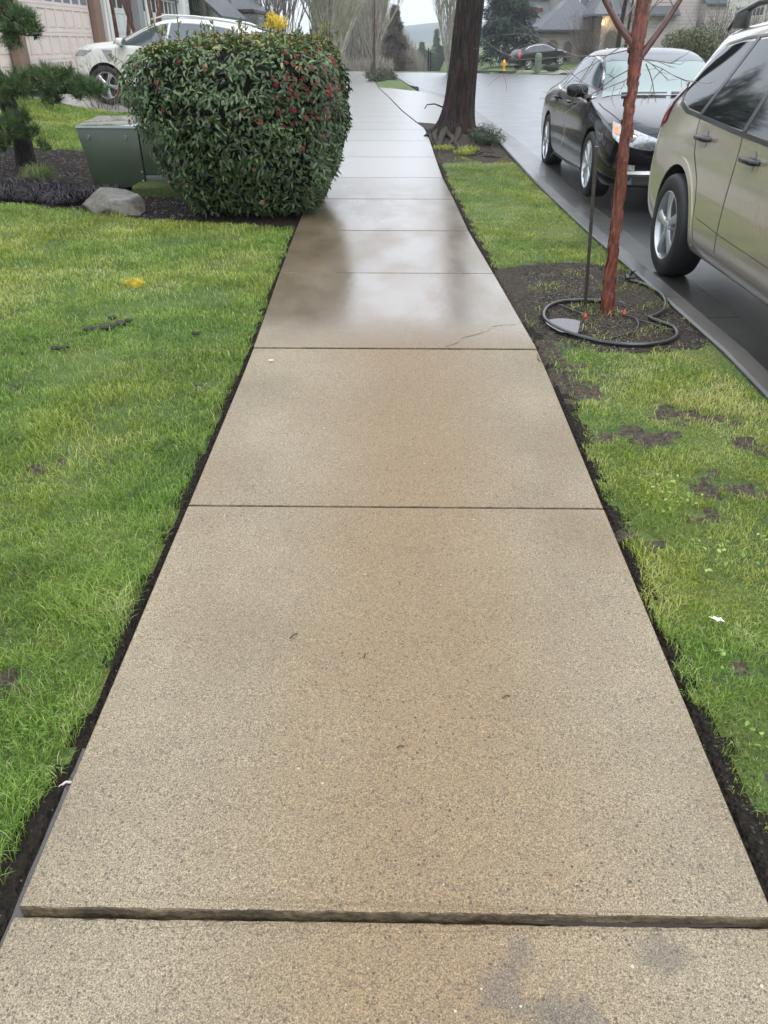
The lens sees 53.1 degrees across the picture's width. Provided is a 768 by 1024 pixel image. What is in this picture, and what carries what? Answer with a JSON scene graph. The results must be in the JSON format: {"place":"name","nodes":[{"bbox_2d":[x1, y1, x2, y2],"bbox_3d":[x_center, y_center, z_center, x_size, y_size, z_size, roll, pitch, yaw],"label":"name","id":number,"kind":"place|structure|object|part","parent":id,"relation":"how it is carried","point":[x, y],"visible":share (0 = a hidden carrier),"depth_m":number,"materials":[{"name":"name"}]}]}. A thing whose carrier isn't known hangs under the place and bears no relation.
{"place":"outdoors","nodes":[
{"label":"outdoors","id":0,"kind":"place"},
{"bbox_2d":[0,96,143,150],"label":"lawn grass","id":1,"kind":"structure","parent":0,"point":[82,114],"depth_m":13.24,"materials":[{"name":"green plant"}]},
{"bbox_2d":[198,0,206,18],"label":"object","id":2,"kind":"object","parent":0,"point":[202,8],"depth_m":33.93,"materials":[{"name":"plant"}]},
{"bbox_2d":[340,53,395,70],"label":"thicket","id":3,"kind":"object","parent":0,"point":[357,65],"visible":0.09,"depth_m":66.34,"materials":[{"name":"plant"}]},
{"bbox_2d":[259,0,490,33],"label":"sky","id":4,"kind":"structure","parent":0,"point":[413,12],"materials":[{"name":"white"}]},
{"bbox_2d":[0,71,767,1023],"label":"sidewalk","id":5,"kind":"structure","parent":0,"point":[262,817],"depth_m":1.95,"materials":[{"name":"beige concrete"}]},
{"bbox_2d":[514,921,754,927],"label":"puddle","id":6,"kind":"object","parent":5,"relation":"on","point":[637,924],"visible":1,"depth_m":1.56,"materials":[{"name":"grey liquid"}]},
{"bbox_2d":[0,41,767,941],"bbox_3d":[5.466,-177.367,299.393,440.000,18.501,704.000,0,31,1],"label":"ground","id":7,"kind":"structure","parent":0,"point":[518,295],"depth_m":3.32,"materials":[{"name":"green plant"}]},
{"bbox_2d":[16,161,61,182],"bbox_3d":[-3.891,-3.822,8.693,0.525,0.233,0.569,0,31,1],"label":"fern plant","id":8,"kind":"object","parent":7,"relation":"on","point":[34,171],"visible":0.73,"depth_m":8.61,"materials":[{"name":"green plant"}]},
{"bbox_2d":[0,748,84,947],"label":"concrete edge","id":9,"kind":"object","parent":7,"relation":"on","point":[17,912],"visible":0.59,"depth_m":1.71,"materials":[{"name":"grey concrete"}]},
{"bbox_2d":[0,0,110,81],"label":"house","id":10,"kind":"structure","parent":7,"relation":"on","point":[72,25],"depth_m":18.08,"materials":[{"name":"beige"}]},
{"bbox_2d":[18,0,93,73],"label":"garage door","id":11,"kind":"structure","parent":10,"relation":"in","point":[67,22],"depth_m":18.10,"materials":[{"name":"paint"}]},
{"bbox_2d":[0,0,113,171],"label":"pine tree","id":12,"kind":"object","parent":7,"relation":"on","point":[43,85],"visible":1,"depth_m":8.55,"materials":[{"name":"green plant"}]},
{"bbox_2d":[50,345,69,350],"bbox_3d":[-1.751,-0.890,4.161,0.099,0.031,0.043,-10,33,-16],"label":"soil clod","id":13,"kind":"object","parent":7,"relation":"on","point":[56,347],"visible":0.98,"depth_m":4.15,"materials":[{"name":"brown soil"}]},
{"bbox_2d":[59,781,71,785],"bbox_3d":[-0.771,0.661,1.847,0.022,0.008,0.056,20,37,30],"label":"earthworm","id":14,"kind":"object","parent":7,"relation":"on","point":[65,782],"visible":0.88,"depth_m":1.86},
{"bbox_2d":[0,175,132,205],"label":"black mondo grass","id":15,"kind":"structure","parent":7,"relation":"on","point":[53,191],"depth_m":7.90,"materials":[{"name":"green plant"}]},
{"bbox_2d":[64,46,123,109],"bbox_3d":[-5.398,-8.379,14.835,1.256,1.129,1.383,17,35,26],"label":"bare shrub","id":16,"kind":"object","parent":7,"relation":"on","point":[91,103],"visible":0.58,"depth_m":14.94,"materials":[{"name":"brown plant"}]},
{"bbox_2d":[82,318,132,331],"bbox_3d":[-1.600,-1.088,4.488,0.301,0.034,0.084,-24,39,-34],"label":"soil clod","id":17,"kind":"object","parent":7,"relation":"on","point":[106,327],"visible":0.94,"depth_m":4.45,"materials":[{"name":"soil"}]},
{"bbox_2d":[82,187,146,215],"bbox_3d":[-2.661,-3.007,7.598,0.728,0.305,0.502,19,41,23],"label":"boulder","id":18,"kind":"object","parent":7,"relation":"on","point":[104,200],"visible":0.76,"depth_m":7.44,"materials":[{"name":"stone"}]},
{"bbox_2d":[109,0,130,38],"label":"tree trunk","id":19,"kind":"object","parent":7,"relation":"on","point":[128,30],"visible":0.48,"depth_m":21.21,"materials":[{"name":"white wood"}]},
{"bbox_2d":[74,116,176,186],"bbox_3d":[-2.600,-4.053,8.659,1.389,0.680,0.750,2,31,3],"label":"utility box","id":20,"kind":"object","parent":7,"relation":"on","point":[115,150],"visible":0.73,"depth_m":8.38,"materials":[{"name":"green metal"}]},
{"bbox_2d":[139,129,171,174],"bbox_3d":[-2.258,-4.095,8.614,0.688,0.500,0.737,2,31,3],"label":"door panel","id":21,"kind":"structure","parent":20,"relation":"in","point":[151,168],"depth_m":8.38,"materials":[{"name":"green metal"}]},
{"bbox_2d":[123,277,144,287],"bbox_3d":[-1.717,-1.581,5.295,0.176,0.043,0.191,0,31,1],"label":"grass tuft","id":22,"kind":"object","parent":7,"relation":"on","point":[134,282],"visible":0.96,"depth_m":5.28,"materials":[{"name":"yellow plant"}]},
{"bbox_2d":[0,146,279,219],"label":"bark chips","id":23,"kind":"object","parent":7,"relation":"on","point":[147,197],"visible":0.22,"depth_m":8.84,"materials":[{"name":"brown wood"}]},
{"bbox_2d":[120,0,161,32],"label":"tree trunk","id":24,"kind":"object","parent":7,"relation":"on","point":[159,8],"visible":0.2,"depth_m":21.38,"materials":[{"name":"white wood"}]},
{"bbox_2d":[100,0,189,40],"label":"house","id":25,"kind":"structure","parent":7,"relation":"on","point":[140,17],"depth_m":25.81,"materials":[{"name":"grey"}]},
{"bbox_2d":[113,0,131,37],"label":"garage door","id":26,"kind":"structure","parent":25,"relation":"in","point":[121,18],"depth_m":24.70,"materials":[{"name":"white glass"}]},
{"bbox_2d":[142,0,176,25],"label":"porch railing","id":27,"kind":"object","parent":25,"relation":"in","point":[168,7],"depth_m":29.31,"materials":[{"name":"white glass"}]},
{"bbox_2d":[0,202,296,893],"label":"lawn grass","id":28,"kind":"structure","parent":7,"relation":"on","point":[85,596],"depth_m":3.53,"materials":[{"name":"green plant"}]},
{"bbox_2d":[132,181,184,197],"bbox_3d":[-2.230,-3.621,8.610,0.950,0.170,0.800,0,31,1],"label":"concrete pad","id":29,"kind":"object","parent":7,"relation":"on","point":[151,188],"visible":0.27,"depth_m":8.26,"materials":[{"name":"green concrete"}]},
{"bbox_2d":[75,10,287,104],"bbox_3d":[-4.234,-9.674,16.369,4.696,1.863,2.206,6,32,4],"label":"suv","id":30,"kind":"object","parent":7,"relation":"on","point":[131,44],"visible":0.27,"depth_m":15.66,"materials":[{"name":"white paint"}]},
{"bbox_3d":[-4.870,-9.675,15.568,1.010,0.429,0.227,6,32,4],"label":"window","id":31,"kind":"part","parent":30,"relation":"part of","materials":[{"name":"grey glass"}]},
{"bbox_3d":[-3.922,-9.585,15.492,0.920,0.435,0.237,6,32,4],"label":"window","id":32,"kind":"part","parent":30,"relation":"part of","materials":[{"name":"grey glass"}]},
{"bbox_3d":[-3.088,-9.502,15.431,0.760,0.390,0.236,6,32,4],"label":"window","id":33,"kind":"part","parent":30,"relation":"part of","materials":[{"name":"grey glass"}]},
{"bbox_2d":[188,0,247,21],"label":"house","id":34,"kind":"structure","parent":7,"relation":"on","point":[225,9],"depth_m":37.86,"materials":[{"name":"grey"}]},
{"bbox_2d":[192,0,197,10],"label":"window","id":35,"kind":"structure","parent":34,"relation":"in","point":[194,2],"depth_m":37.69,"materials":[{"name":"glass"}]},
{"bbox_2d":[108,17,353,218],"bbox_3d":[-1.321,-3.818,7.468,1.997,1.649,2.486,0,31,1],"label":"viburnum hedge","id":36,"kind":"object","parent":7,"relation":"on","point":[255,121],"visible":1,"depth_m":6.65,"materials":[{"name":"green plant"}]},
{"bbox_2d":[231,0,273,27],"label":"house","id":37,"kind":"structure","parent":7,"relation":"on","point":[246,8],"depth_m":47.78,"materials":[{"name":"grey"}]},
{"bbox_2d":[262,10,288,32],"bbox_3d":[-4.128,-17.550,29.210,0.906,2.533,1.120,-18,36,-27],"label":"forsythia","id":38,"kind":"object","parent":7,"relation":"on","point":[279,22],"visible":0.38,"depth_m":28.55,"materials":[{"name":"yellow plant"}]},
{"bbox_2d":[254,0,296,25],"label":"bare tree","id":39,"kind":"object","parent":7,"relation":"on","point":[258,2],"visible":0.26,"depth_m":53.62,"materials":[{"name":"grey plant"}]},
{"bbox_2d":[262,0,307,33],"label":"bare tree","id":40,"kind":"object","parent":7,"relation":"on","point":[283,3],"visible":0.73,"depth_m":46.86,"materials":[{"name":"grey plant"}]},
{"bbox_2d":[300,0,365,61],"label":"bare tree","id":41,"kind":"object","parent":7,"relation":"on","point":[326,10],"visible":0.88,"depth_m":42.16,"materials":[{"name":"brown plant"}]},
{"bbox_2d":[321,0,362,61],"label":"bare tree","id":42,"kind":"object","parent":7,"relation":"on","point":[338,44],"visible":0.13,"depth_m":66.11,"materials":[{"name":"grey plant"}]},
{"bbox_2d":[308,0,429,70],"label":"thicket","id":43,"kind":"object","parent":7,"relation":"on","point":[355,47],"visible":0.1,"depth_m":79.38,"materials":[{"name":"plant"}]},
{"bbox_2d":[369,0,376,67],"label":"sapling","id":44,"kind":"object","parent":7,"relation":"on","point":[374,30],"visible":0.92,"depth_m":40.17,"materials":[{"name":"brown plant"}]},
{"bbox_2d":[346,0,403,68],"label":"bare tree","id":45,"kind":"object","parent":7,"relation":"on","point":[384,5],"visible":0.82,"depth_m":56.68,"materials":[{"name":"grey plant"}]},
{"bbox_2d":[362,67,397,81],"bbox_3d":[-0.185,-21.069,37.077,1.774,0.734,6.234,0,31,1],"label":"shrub","id":46,"kind":"object","parent":7,"relation":"on","point":[378,74],"visible":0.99,"depth_m":35.96,"materials":[{"name":"green plant"}]},
{"bbox_2d":[381,4,413,70],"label":"conifer tree","id":47,"kind":"object","parent":7,"relation":"on","point":[393,39],"visible":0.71,"depth_m":71.33,"materials":[{"name":"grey plant"}]},
{"bbox_2d":[418,42,429,70],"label":"conifer","id":48,"kind":"object","parent":7,"relation":"on","point":[422,46],"visible":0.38,"depth_m":128.25,"materials":[{"name":"green plant"}]},
{"bbox_2d":[423,50,431,69],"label":"conifer","id":49,"kind":"object","parent":7,"relation":"on","point":[426,51],"visible":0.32,"depth_m":128.76,"materials":[{"name":"green plant"}]},
{"bbox_2d":[427,53,435,70],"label":"conifer","id":50,"kind":"object","parent":7,"relation":"on","point":[433,69],"visible":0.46,"depth_m":129.09,"materials":[{"name":"green plant"}]},
{"bbox_2d":[430,28,441,70],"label":"conifer","id":51,"kind":"object","parent":7,"relation":"on","point":[436,44],"visible":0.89,"depth_m":128.09,"materials":[{"name":"green plant"}]},
{"bbox_2d":[435,45,445,70],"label":"conifer","id":52,"kind":"object","parent":7,"relation":"on","point":[441,54],"visible":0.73,"depth_m":128.78,"materials":[{"name":"green plant"}]},
{"bbox_2d":[431,0,456,73],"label":"birch tree","id":53,"kind":"object","parent":7,"relation":"on","point":[447,26],"visible":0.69,"depth_m":51.09,"materials":[{"name":"grey plant"}]},
{"bbox_2d":[433,144,454,149],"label":"weed tuft","id":54,"kind":"object","parent":7,"relation":"on","point":[445,146],"visible":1,"depth_m":11.26,"materials":[{"name":"green plant"}]},
{"bbox_2d":[436,1,455,39],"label":"birch tree","id":55,"kind":"object","parent":7,"relation":"on","point":[448,20],"visible":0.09,"depth_m":52.42,"materials":[{"name":"grey plant"}]},
{"bbox_2d":[424,0,501,161],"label":"street tree","id":56,"kind":"object","parent":7,"relation":"on","point":[457,117],"visible":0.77,"depth_m":12.17,"materials":[{"name":"brown plant"}]},
{"bbox_2d":[453,149,476,154],"bbox_3d":[1.135,-5.115,10.905,0.356,0.054,0.374,0,31,1],"label":"weed tuft","id":57,"kind":"object","parent":7,"relation":"on","point":[464,151],"visible":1,"depth_m":10.88,"materials":[{"name":"green plant"}]},
{"bbox_2d":[458,145,480,150],"bbox_3d":[1.242,-5.300,11.194,0.338,0.056,0.393,-17,35,-26],"label":"weed tuft","id":58,"kind":"object","parent":7,"relation":"on","point":[469,148],"visible":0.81,"depth_m":11.18,"materials":[{"name":"green plant"}]},
{"bbox_2d":[467,122,508,146],"bbox_3d":[1.593,-5.848,11.932,0.675,0.393,1.061,0,31,1],"label":"juniper","id":59,"kind":"object","parent":7,"relation":"on","point":[489,136],"visible":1,"depth_m":11.77,"materials":[{"name":"green plant"}]},
{"bbox_2d":[477,71,515,73],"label":"kerb","id":60,"kind":"structure","parent":7,"relation":"on","point":[501,72],"depth_m":55.38,"materials":[{"name":"concrete"}]},
{"bbox_2d":[501,59,506,70],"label":"fire hydrant","id":61,"kind":"object","parent":7,"relation":"on","point":[503,64],"visible":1,"depth_m":56.90,"materials":[{"name":"yellow metal"}]},
{"bbox_2d":[478,0,542,68],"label":"evergreen tree","id":62,"kind":"object","parent":7,"relation":"on","point":[505,16],"visible":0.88,"depth_m":64.97,"materials":[{"name":"green plant"}]},
{"bbox_2d":[498,0,549,61],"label":"house","id":63,"kind":"structure","parent":7,"relation":"on","point":[542,6],"depth_m":78.41,"materials":[{"name":"grey"}]},
{"bbox_2d":[528,16,537,25],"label":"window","id":64,"kind":"structure","parent":63,"relation":"in","point":[534,21],"depth_m":79.07,"materials":[{"name":"glass"}]},
{"bbox_2d":[509,44,566,69],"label":"car","id":65,"kind":"object","parent":7,"relation":"on","point":[529,52],"visible":0.9,"depth_m":59.74,"materials":[{"name":"black paint"}]},
{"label":"window","id":66,"kind":"part","parent":65,"relation":"part of","materials":[{"name":"glass"}]},
{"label":"window","id":67,"kind":"part","parent":65,"relation":"part of","materials":[{"name":"glass"}]},
{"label":"window","id":68,"kind":"part","parent":65,"relation":"part of","materials":[{"name":"glass"}]},
{"bbox_2d":[534,53,541,71],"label":"utility bollard","id":69,"kind":"object","parent":7,"relation":"on","point":[537,67],"visible":1,"depth_m":54.48,"materials":[{"name":"green metal"}]},
{"bbox_2d":[542,64,560,71],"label":"shrub","id":70,"kind":"object","parent":7,"relation":"on","point":[553,67],"visible":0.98,"depth_m":55.47,"materials":[{"name":"green plant"}]},
{"bbox_2d":[530,0,593,65],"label":"house","id":71,"kind":"structure","parent":7,"relation":"on","point":[549,24],"depth_m":67.07,"materials":[{"name":"grey"}]},
{"bbox_2d":[579,0,589,4],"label":"window","id":72,"kind":"structure","parent":71,"relation":"in","point":[583,2],"depth_m":69.80,"materials":[{"name":"glass"}]},
{"bbox_2d":[546,318,583,332],"bbox_3d":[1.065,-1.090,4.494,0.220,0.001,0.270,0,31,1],"label":"stone","id":73,"kind":"object","parent":7,"relation":"on","point":[572,325],"visible":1,"depth_m":4.51,"materials":[{"name":"grey stone"}]},
{"bbox_2d":[397,78,767,400],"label":"kerb","id":74,"kind":"structure","parent":7,"relation":"on","point":[752,370],"depth_m":4.94,"materials":[{"name":"concrete"}]},
{"bbox_2d":[404,80,767,370],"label":"gutter","id":75,"kind":"object","parent":7,"relation":"on","point":[749,338],"visible":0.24,"depth_m":6.06,"materials":[{"name":"concrete"}]},
{"bbox_2d":[560,8,617,61],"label":"bare shrub","id":76,"kind":"object","parent":7,"relation":"on","point":[584,49],"visible":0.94,"depth_m":63.11,"materials":[{"name":"plant"}]},
{"bbox_2d":[583,146,597,306],"bbox_3d":[1.241,-1.605,4.645,0.116,1.102,0.027,-14,34,-22],"label":"stake","id":77,"kind":"object","parent":7,"relation":"on","point":[591,222],"visible":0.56,"depth_m":4.57,"materials":[{"name":"grey metal"}]},
{"bbox_2d":[473,0,722,315],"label":"paperbark maple","id":78,"kind":"object","parent":7,"relation":"on","point":[637,50],"visible":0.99,"depth_m":4.11,"materials":[{"name":"brown plant"}]},
{"bbox_2d":[441,156,767,833],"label":"verge grass","id":79,"kind":"structure","parent":7,"relation":"on","point":[665,452],"depth_m":3.09,"materials":[{"name":"green plant"}]},
{"bbox_2d":[709,616,723,621],"bbox_3d":[0.983,0.316,2.273,0.044,0.002,0.020,14,34,21],"label":"paper scrap","id":80,"kind":"object","parent":79,"relation":"on","point":[717,619],"visible":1,"depth_m":2.27,"materials":[{"name":"white paper"}]},
{"bbox_2d":[527,267,689,345],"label":"sparse grass","id":81,"kind":"structure","parent":7,"relation":"on","point":[609,310],"depth_m":4.75,"materials":[{"name":"green plant"}]},
{"bbox_2d":[542,270,678,346],"bbox_3d":[1.387,-1.294,4.774,0.864,0.088,1.367,0,31,1],"label":"watering hose","id":82,"kind":"object","parent":7,"relation":"on","point":[630,277],"visible":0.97,"depth_m":4.52,"materials":[{"name":"black plastic"}]},
{"bbox_2d":[513,262,707,353],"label":"soil crumbs","id":83,"kind":"object","parent":7,"relation":"on","point":[576,316],"visible":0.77,"depth_m":4.78,"materials":[{"name":"brown soil"}]},
{"bbox_2d":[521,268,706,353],"bbox_3d":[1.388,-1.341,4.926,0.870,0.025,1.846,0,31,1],"label":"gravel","id":84,"kind":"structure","parent":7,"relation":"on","point":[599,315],"depth_m":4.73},
{"bbox_2d":[615,0,635,47],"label":"bare tree","id":85,"kind":"object","parent":7,"relation":"on","point":[623,17],"visible":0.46,"depth_m":40.12,"materials":[{"name":"grey plant"}]},
{"bbox_2d":[624,0,633,46],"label":"bare tree","id":86,"kind":"object","parent":7,"relation":"on","point":[629,20],"visible":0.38,"depth_m":41.88,"materials":[{"name":"brown plant"}]},
{"bbox_2d":[606,1,660,46],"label":"bare shrub","id":87,"kind":"object","parent":7,"relation":"on","point":[632,22],"visible":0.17,"depth_m":60.43,"materials":[{"name":"brown plant"}]},
{"bbox_2d":[518,283,763,852],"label":"soil crumbs","id":88,"kind":"object","parent":7,"relation":"on","point":[751,811],"visible":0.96,"depth_m":2.34,"materials":[{"name":"black soil"}]},
{"bbox_2d":[583,0,728,51],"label":"house","id":89,"kind":"structure","parent":7,"relation":"on","point":[692,7],"depth_m":63.80,"materials":[{"name":"grey"}]},
{"bbox_2d":[660,20,727,62],"bbox_3d":[15.500,-23.420,38.914,3.566,2.574,3.043,0,31,1],"label":"olive bush","id":90,"kind":"object","parent":7,"relation":"on","point":[702,43],"visible":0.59,"depth_m":38.27,"materials":[{"name":"green plant"}]},
{"bbox_2d":[633,462,767,747],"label":"clover","id":91,"kind":"object","parent":7,"relation":"on","point":[747,723],"visible":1,"depth_m":2.63,"materials":[{"name":"green plant"}]},
{"bbox_2d":[677,0,765,56],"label":"bare shrub","id":92,"kind":"object","parent":7,"relation":"on","point":[727,22],"visible":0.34,"depth_m":40.86,"materials":[{"name":"plant"}]},
{"bbox_2d":[720,0,767,40],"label":"house","id":93,"kind":"structure","parent":7,"relation":"on","point":[735,3],"depth_m":53.61,"materials":[{"name":"beige"}]},
{"bbox_2d":[732,6,764,31],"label":"garage door","id":94,"kind":"structure","parent":93,"relation":"in","point":[756,10],"depth_m":51.79,"materials":[{"name":"beige paint"}]},
{"bbox_2d":[726,6,766,33],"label":"bare shrub","id":95,"kind":"object","parent":7,"relation":"on","point":[754,19],"visible":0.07,"depth_m":42.06,"materials":[{"name":"plant"}]},
{"bbox_2d":[303,22,497,44],"bbox_3d":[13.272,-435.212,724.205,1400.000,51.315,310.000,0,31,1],"label":"hills","id":96,"kind":"structure","parent":0,"point":[418,33],"depth_m":651.55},
{"bbox_2d":[379,88,478,126],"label":"driveway","id":97,"kind":"structure","parent":0,"point":[411,104],"depth_m":20.89,"materials":[{"name":"beige concrete"}]},
{"bbox_2d":[519,70,572,73],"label":"driveway","id":98,"kind":"structure","parent":0,"point":[563,71],"depth_m":55.19,"materials":[{"name":"concrete"}]},
{"bbox_2d":[394,72,767,337],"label":"road","id":99,"kind":"structure","parent":0,"point":[514,110],"depth_m":13.41,"materials":[{"name":"grey asphalt"}]},
{"bbox_2d":[541,47,705,196],"bbox_3d":[3.225,-4.972,9.648,2.193,1.473,4.903,0,31,1],"label":"sedan","id":100,"kind":"object","parent":99,"relation":"on","point":[597,122],"visible":0.56,"depth_m":8.83,"materials":[{"name":"black paint"}]},
{"bbox_3d":[2.504,-5.909,10.377,0.198,0.269,0.350,0,31,1],"label":"window","id":101,"kind":"part","parent":100,"relation":"part of","materials":[{"name":"grey glass"}]},
{"bbox_3d":[2.497,-5.637,9.893,0.230,0.362,0.820,0,31,1],"label":"window","id":102,"kind":"part","parent":100,"relation":"part of","materials":[{"name":"grey glass"}]},
{"bbox_3d":[2.482,-5.175,9.138,0.224,0.362,0.930,0,31,1],"label":"window","id":103,"kind":"part","parent":100,"relation":"part of","materials":[{"name":"grey glass"}]},
{"bbox_2d":[648,0,767,305],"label":"suv","id":104,"kind":"object","parent":99,"relation":"on","point":[708,191],"visible":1,"depth_m":5.07,"materials":[{"name":"beige paint"}]},
{"bbox_3d":[2.297,-3.048,5.379,0.219,0.422,0.710,0,31,1],"label":"window","id":105,"kind":"part","parent":104,"relation":"part of","materials":[{"name":"black glass"}]},
{"bbox_3d":[2.284,-2.708,4.837,0.221,0.489,0.730,0,31,1],"label":"window","id":106,"kind":"part","parent":104,"relation":"part of","materials":[{"name":"black glass"}]},
{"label":"window","id":107,"kind":"part","parent":104,"relation":"part of","materials":[{"name":"black glass"}]}
]}

